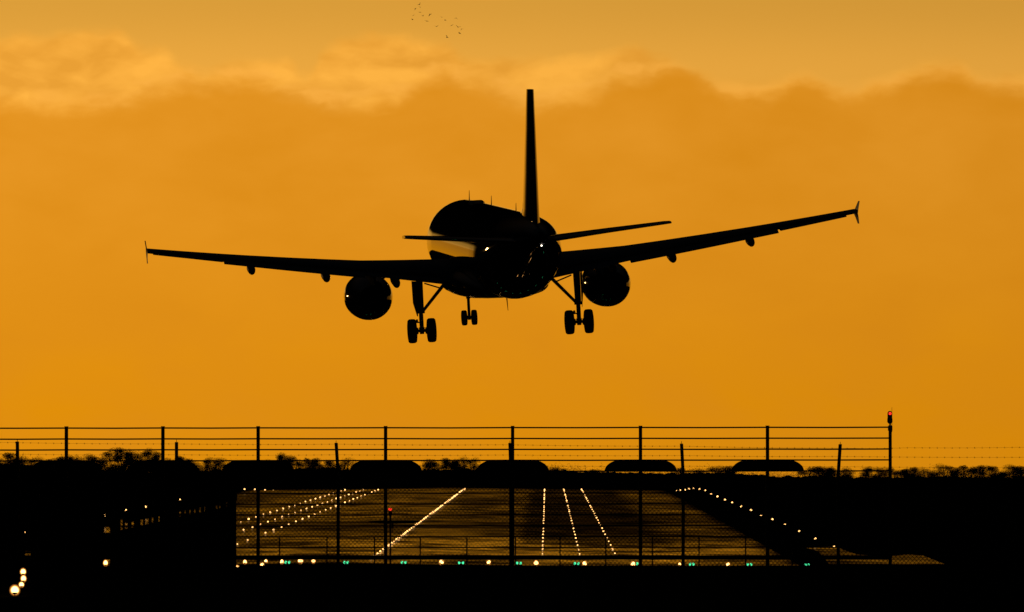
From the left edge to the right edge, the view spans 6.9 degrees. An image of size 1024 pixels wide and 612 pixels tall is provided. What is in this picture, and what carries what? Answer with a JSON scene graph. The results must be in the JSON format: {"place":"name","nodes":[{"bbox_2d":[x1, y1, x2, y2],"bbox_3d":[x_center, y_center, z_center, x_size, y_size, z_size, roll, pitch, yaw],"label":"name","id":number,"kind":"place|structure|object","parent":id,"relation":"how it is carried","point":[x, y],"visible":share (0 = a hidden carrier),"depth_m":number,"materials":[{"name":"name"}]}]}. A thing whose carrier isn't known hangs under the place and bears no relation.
{"place":"outdoors","nodes":[
{"label":"outdoors","id":0,"kind":"place"},
{"bbox_2d":[145,89,859,342],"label":"passenger jet","id":1,"kind":"object","parent":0,"point":[481,249],"visible":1,"depth_m":408.39,"materials":[{"name":"paint"}]},
{"bbox_2d":[0,491,1023,611],"bbox_3d":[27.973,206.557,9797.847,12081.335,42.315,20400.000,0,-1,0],"label":"ground","id":2,"kind":"structure","parent":0,"point":[443,588],"depth_m":125.39,"materials":[{"name":"black plant"}]},
{"bbox_2d":[9,584,19,595],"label":"approach lamp","id":3,"kind":"object","parent":2,"relation":"on","point":[14,589],"visible":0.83,"depth_m":117.94,"materials":[{"name":"paint"}]},
{"bbox_2d":[0,452,29,487],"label":"bare tree","id":4,"kind":"object","parent":2,"relation":"on","point":[8,466],"visible":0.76,"depth_m":1883.16,"materials":[{"name":"black plant"}]},
{"bbox_2d":[18,581,24,592],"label":"approach lamp","id":5,"kind":"object","parent":2,"relation":"on","point":[21,584],"visible":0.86,"depth_m":121.94,"materials":[{"name":"paint"}]},
{"bbox_2d":[13,454,32,487],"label":"bare tree","id":6,"kind":"object","parent":2,"relation":"on","point":[23,477],"visible":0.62,"depth_m":1891.59,"materials":[{"name":"black plant"}]},
{"bbox_2d":[20,568,26,574],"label":"approach lamp","id":7,"kind":"object","parent":2,"relation":"on","point":[23,571],"visible":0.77,"depth_m":132.94,"materials":[{"name":"paint"}]},
{"bbox_2d":[20,574,26,587],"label":"approach lamp","id":8,"kind":"object","parent":2,"relation":"on","point":[23,577],"visible":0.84,"depth_m":126.94,"materials":[{"name":"paint"}]},
{"bbox_2d":[21,456,45,487],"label":"bare tree","id":9,"kind":"object","parent":2,"relation":"on","point":[36,474],"visible":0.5,"depth_m":1882.88,"materials":[{"name":"black plant"}]},
{"bbox_2d":[41,457,58,487],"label":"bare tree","id":10,"kind":"object","parent":2,"relation":"on","point":[51,475],"visible":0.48,"depth_m":1873.80,"materials":[{"name":"black plant"}]},
{"bbox_2d":[53,455,69,486],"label":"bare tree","id":11,"kind":"object","parent":2,"relation":"on","point":[60,475],"visible":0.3,"depth_m":1872.34,"materials":[{"name":"black plant"}]},
{"bbox_2d":[63,455,84,487],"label":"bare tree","id":12,"kind":"object","parent":2,"relation":"on","point":[76,474],"visible":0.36,"depth_m":1884.58,"materials":[{"name":"black plant"}]},
{"bbox_2d":[71,456,92,487],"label":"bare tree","id":13,"kind":"object","parent":2,"relation":"on","point":[85,477],"visible":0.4,"depth_m":1887.96,"materials":[{"name":"black plant"}]},
{"bbox_2d":[82,454,99,487],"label":"bare tree","id":14,"kind":"object","parent":2,"relation":"on","point":[89,456],"visible":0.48,"depth_m":1890.33,"materials":[{"name":"black plant"}]},
{"bbox_2d":[89,456,114,487],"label":"bare tree","id":15,"kind":"object","parent":2,"relation":"on","point":[99,476],"visible":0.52,"depth_m":1884.50,"materials":[{"name":"black plant"}]},
{"bbox_2d":[103,559,107,571],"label":"approach lamp","id":16,"kind":"object","parent":2,"relation":"on","point":[105,562],"visible":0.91,"depth_m":149.94,"materials":[{"name":"paint"}]},
{"bbox_2d":[99,451,122,487],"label":"bare tree","id":17,"kind":"object","parent":2,"relation":"on","point":[112,468],"visible":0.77,"depth_m":1884.31,"materials":[{"name":"black plant"}]},
{"bbox_2d":[0,488,236,571],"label":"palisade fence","id":18,"kind":"object","parent":2,"relation":"on","point":[132,539],"visible":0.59,"depth_m":174.26,"materials":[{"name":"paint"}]},
{"bbox_2d":[110,447,135,491],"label":"bare tree","id":19,"kind":"object","parent":2,"relation":"on","point":[120,453],"visible":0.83,"depth_m":1896.96,"materials":[{"name":"black plant"}]},
{"bbox_2d":[119,452,135,487],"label":"bare tree","id":20,"kind":"object","parent":2,"relation":"on","point":[125,468],"visible":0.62,"depth_m":1894.22,"materials":[{"name":"black plant"}]},
{"bbox_2d":[123,451,146,487],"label":"bare tree","id":21,"kind":"object","parent":2,"relation":"on","point":[139,457],"visible":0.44,"depth_m":1890.83,"materials":[{"name":"black plant"}]},
{"bbox_2d":[138,451,160,488],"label":"bare tree","id":22,"kind":"object","parent":2,"relation":"on","point":[147,476],"visible":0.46,"depth_m":1875.54,"materials":[{"name":"black plant"}]},
{"bbox_2d":[152,451,165,487],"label":"bare tree","id":23,"kind":"object","parent":2,"relation":"on","point":[158,455],"visible":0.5,"depth_m":1884.18,"materials":[{"name":"black plant"}]},
{"bbox_2d":[165,457,174,487],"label":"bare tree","id":24,"kind":"object","parent":2,"relation":"on","point":[168,475],"visible":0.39,"depth_m":1895.90,"materials":[{"name":"black plant"}]},
{"bbox_2d":[172,456,185,490],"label":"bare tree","id":25,"kind":"object","parent":2,"relation":"on","point":[180,473],"visible":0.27,"depth_m":1892.38,"materials":[{"name":"black plant"}]},
{"bbox_2d":[178,458,198,487],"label":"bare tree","id":26,"kind":"object","parent":2,"relation":"on","point":[190,474],"visible":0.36,"depth_m":1871.77,"materials":[{"name":"black plant"}]},
{"bbox_2d":[194,462,207,487],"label":"bare tree","id":27,"kind":"object","parent":2,"relation":"on","point":[199,476],"visible":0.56,"depth_m":1891.39,"materials":[{"name":"black plant"}]},
{"bbox_2d":[201,457,214,487],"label":"bare tree","id":28,"kind":"object","parent":2,"relation":"on","point":[208,478],"visible":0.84,"depth_m":1895.54,"materials":[{"name":"black plant"}]},
{"bbox_2d":[205,457,227,490],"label":"bare tree","id":29,"kind":"object","parent":2,"relation":"on","point":[216,475],"visible":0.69,"depth_m":1892.93,"materials":[{"name":"black plant"}]},
{"bbox_2d":[219,461,240,488],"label":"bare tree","id":30,"kind":"object","parent":2,"relation":"on","point":[230,476],"visible":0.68,"depth_m":1883.90,"materials":[{"name":"black plant"}]},
{"bbox_2d":[262,458,280,489],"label":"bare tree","id":31,"kind":"object","parent":2,"relation":"on","point":[271,476],"visible":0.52,"depth_m":1871.23,"materials":[{"name":"black plant"}]},
{"bbox_2d":[274,452,292,489],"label":"bare tree","id":32,"kind":"object","parent":2,"relation":"on","point":[283,475],"visible":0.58,"depth_m":1874.44,"materials":[{"name":"black plant"}]},
{"bbox_2d":[283,456,302,489],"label":"bare tree","id":33,"kind":"object","parent":2,"relation":"on","point":[291,463],"visible":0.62,"depth_m":1889.35,"materials":[{"name":"black plant"}]},
{"bbox_2d":[292,458,311,489],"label":"bare tree","id":34,"kind":"object","parent":2,"relation":"on","point":[301,475],"visible":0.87,"depth_m":1874.64,"materials":[{"name":"black plant"}]},
{"bbox_2d":[304,457,322,489],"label":"bare tree","id":35,"kind":"object","parent":2,"relation":"on","point":[316,476],"visible":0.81,"depth_m":1873.40,"materials":[{"name":"black plant"}]},
{"bbox_2d":[316,459,341,487],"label":"bare tree","id":36,"kind":"object","parent":2,"relation":"on","point":[329,475],"visible":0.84,"depth_m":1887.91,"materials":[{"name":"black plant"}]},
{"bbox_2d":[332,456,355,488],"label":"bare tree","id":37,"kind":"object","parent":2,"relation":"on","point":[343,474],"visible":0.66,"depth_m":1894.80,"materials":[{"name":"black plant"}]},
{"bbox_2d":[344,461,368,488],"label":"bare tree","id":38,"kind":"object","parent":2,"relation":"on","point":[355,475],"visible":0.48,"depth_m":1886.07,"materials":[{"name":"black plant"}]},
{"bbox_2d":[368,508,418,565],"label":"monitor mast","id":39,"kind":"object","parent":2,"relation":"on","point":[396,521],"visible":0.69,"depth_m":249.83,"materials":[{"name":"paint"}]},
{"bbox_2d":[25,488,797,565],"bbox_3d":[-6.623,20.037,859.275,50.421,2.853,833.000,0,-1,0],"label":"runway","id":40,"kind":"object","parent":2,"relation":"on","point":[549,541],"visible":0.44,"depth_m":601.78,"materials":[{"name":"black asphalt"}]},
{"bbox_2d":[421,459,443,487],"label":"bare tree","id":41,"kind":"object","parent":2,"relation":"on","point":[427,465],"visible":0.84,"depth_m":1873.27,"materials":[{"name":"black plant"}]},
{"bbox_2d":[430,461,448,487],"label":"bare tree","id":42,"kind":"object","parent":2,"relation":"on","point":[440,468],"visible":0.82,"depth_m":1887.81,"materials":[{"name":"black plant"}]},
{"bbox_2d":[0,425,891,565],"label":"rail fence","id":43,"kind":"object","parent":2,"relation":"on","point":[645,465],"visible":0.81,"depth_m":199.88,"materials":[{"name":"metal"}]},
{"bbox_2d":[887,411,892,424],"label":"signal lamp","id":44,"kind":"object","parent":43,"relation":"attached to","point":[889,418],"visible":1,"depth_m":199.94,"materials":[{"name":"paint"}]},
{"bbox_2d":[439,458,454,487],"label":"bare tree","id":45,"kind":"object","parent":2,"relation":"on","point":[447,463],"visible":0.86,"depth_m":1892.68,"materials":[{"name":"black plant"}]},
{"bbox_2d":[450,459,460,485],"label":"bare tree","id":46,"kind":"object","parent":2,"relation":"on","point":[454,479],"visible":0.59,"depth_m":1897.74,"materials":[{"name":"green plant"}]},
{"bbox_2d":[450,457,472,487],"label":"bare tree","id":47,"kind":"object","parent":2,"relation":"on","point":[462,467],"visible":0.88,"depth_m":1880.21,"materials":[{"name":"black plant"}]},
{"bbox_2d":[466,458,482,487],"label":"bare tree","id":48,"kind":"object","parent":2,"relation":"on","point":[474,464],"visible":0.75,"depth_m":1882.79,"materials":[{"name":"black plant"}]},
{"bbox_2d":[0,457,1021,492],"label":"woodland","id":49,"kind":"object","parent":2,"relation":"on","point":[488,476],"visible":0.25,"depth_m":1899.14,"materials":[{"name":"black plant"}]},
{"bbox_2d":[0,439,1023,570],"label":"chain link fence","id":50,"kind":"object","parent":2,"relation":"on","point":[510,519],"visible":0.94,"depth_m":155.92,"materials":[{"name":"metal"}]},
{"bbox_2d":[545,466,567,488],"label":"bare tree","id":51,"kind":"object","parent":2,"relation":"on","point":[554,478],"visible":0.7,"depth_m":1890.87,"materials":[{"name":"black plant"}]},
{"bbox_2d":[556,468,577,488],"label":"bare tree","id":52,"kind":"object","parent":2,"relation":"on","point":[570,474],"visible":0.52,"depth_m":1893.34,"materials":[{"name":"black plant"}]},
{"bbox_2d":[665,468,691,489],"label":"bare tree","id":53,"kind":"object","parent":2,"relation":"on","point":[677,475],"visible":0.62,"depth_m":1886.75,"materials":[{"name":"black plant"}]},
{"bbox_2d":[687,468,713,490],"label":"bare tree","id":54,"kind":"object","parent":2,"relation":"on","point":[701,475],"visible":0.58,"depth_m":1878.42,"materials":[{"name":"black plant"}]},
{"bbox_2d":[703,464,733,490],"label":"bare tree","id":55,"kind":"object","parent":2,"relation":"on","point":[719,477],"visible":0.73,"depth_m":1870.91,"materials":[{"name":"black plant"}]},
{"bbox_2d":[715,465,739,490],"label":"bare tree","id":56,"kind":"object","parent":2,"relation":"on","point":[732,486],"visible":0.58,"depth_m":1887.04,"materials":[{"name":"black plant"}]},
{"bbox_2d":[796,468,819,491],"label":"bare tree","id":57,"kind":"object","parent":2,"relation":"on","point":[805,478],"visible":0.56,"depth_m":1884.36,"materials":[{"name":"black plant"}]},
{"bbox_2d":[806,465,836,491],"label":"bare tree","id":58,"kind":"object","parent":2,"relation":"on","point":[823,475],"visible":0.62,"depth_m":1873.81,"materials":[{"name":"black plant"}]},
{"bbox_2d":[820,467,840,491],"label":"bare tree","id":59,"kind":"object","parent":2,"relation":"on","point":[832,478],"visible":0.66,"depth_m":1888.43,"materials":[{"name":"black plant"}]},
{"bbox_2d":[833,468,855,491],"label":"bare tree","id":60,"kind":"object","parent":2,"relation":"on","point":[846,476],"visible":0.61,"depth_m":1870.14,"materials":[{"name":"black plant"}]},
{"bbox_2d":[855,466,883,491],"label":"bare tree","id":61,"kind":"object","parent":2,"relation":"on","point":[868,474],"visible":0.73,"depth_m":1873.40,"materials":[{"name":"black plant"}]},
{"bbox_2d":[869,467,896,491],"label":"bare tree","id":62,"kind":"object","parent":2,"relation":"on","point":[885,474],"visible":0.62,"depth_m":1876.35,"materials":[{"name":"black plant"}]},
{"bbox_2d":[881,467,904,491],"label":"bare tree","id":63,"kind":"object","parent":2,"relation":"on","point":[897,481],"visible":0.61,"depth_m":1886.61,"materials":[{"name":"black plant"}]},
{"bbox_2d":[894,468,912,491],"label":"bare tree","id":64,"kind":"object","parent":2,"relation":"on","point":[906,472],"visible":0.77,"depth_m":1887.68,"materials":[{"name":"black plant"}]},
{"bbox_2d":[901,467,925,491],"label":"bare tree","id":65,"kind":"object","parent":2,"relation":"on","point":[915,475],"visible":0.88,"depth_m":1873.94,"materials":[{"name":"black plant"}]},
{"bbox_2d":[917,467,940,490],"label":"bare tree","id":66,"kind":"object","parent":2,"relation":"on","point":[927,478],"visible":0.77,"depth_m":1876.53,"materials":[{"name":"black plant"}]},
{"bbox_2d":[925,463,957,492],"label":"bare tree","id":67,"kind":"object","parent":2,"relation":"on","point":[942,486],"visible":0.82,"depth_m":1872.85,"materials":[{"name":"black plant"}]},
{"bbox_2d":[945,468,966,492],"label":"bare tree","id":68,"kind":"object","parent":2,"relation":"on","point":[954,470],"visible":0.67,"depth_m":1894.54,"materials":[{"name":"black plant"}]},
{"bbox_2d":[950,465,981,492],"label":"bare tree","id":69,"kind":"object","parent":2,"relation":"on","point":[967,487],"visible":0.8,"depth_m":1881.69,"materials":[{"name":"black plant"}]},
{"bbox_2d":[965,465,991,492],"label":"bare tree","id":70,"kind":"object","parent":2,"relation":"on","point":[973,471],"visible":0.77,"depth_m":1870.50,"materials":[{"name":"black plant"}]},
{"bbox_2d":[981,466,1005,492],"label":"bare tree","id":71,"kind":"object","parent":2,"relation":"on","point":[994,475],"visible":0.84,"depth_m":1885.65,"materials":[{"name":"black plant"}]},
{"bbox_2d":[992,469,1011,492],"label":"bare tree","id":72,"kind":"object","parent":2,"relation":"on","point":[1007,476],"visible":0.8,"depth_m":1888.14,"materials":[{"name":"black plant"}]},
{"bbox_2d":[1001,464,1018,492],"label":"bare tree","id":73,"kind":"object","parent":2,"relation":"on","point":[1011,472],"visible":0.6,"depth_m":1896.24,"materials":[{"name":"black plant"}]},
{"bbox_2d":[1011,466,1023,492],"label":"bare tree","id":74,"kind":"object","parent":2,"relation":"on","point":[1019,473],"visible":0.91,"depth_m":1877.00,"materials":[{"name":"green plant"}]},
{"bbox_2d":[0,563,1023,574],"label":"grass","id":75,"kind":"structure","parent":0,"point":[557,566],"depth_m":147.10,"materials":[{"name":"black plant"}]},
{"bbox_2d":[0,0,1023,477],"label":"sky","id":76,"kind":"structure","parent":0,"point":[314,129],"materials":[{"name":"orange"}]},
{"bbox_2d":[809,546,942,563],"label":"taxiway","id":77,"kind":"structure","parent":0,"point":[824,552],"depth_m":473.61,"materials":[{"name":"black asphalt"}]}
]}

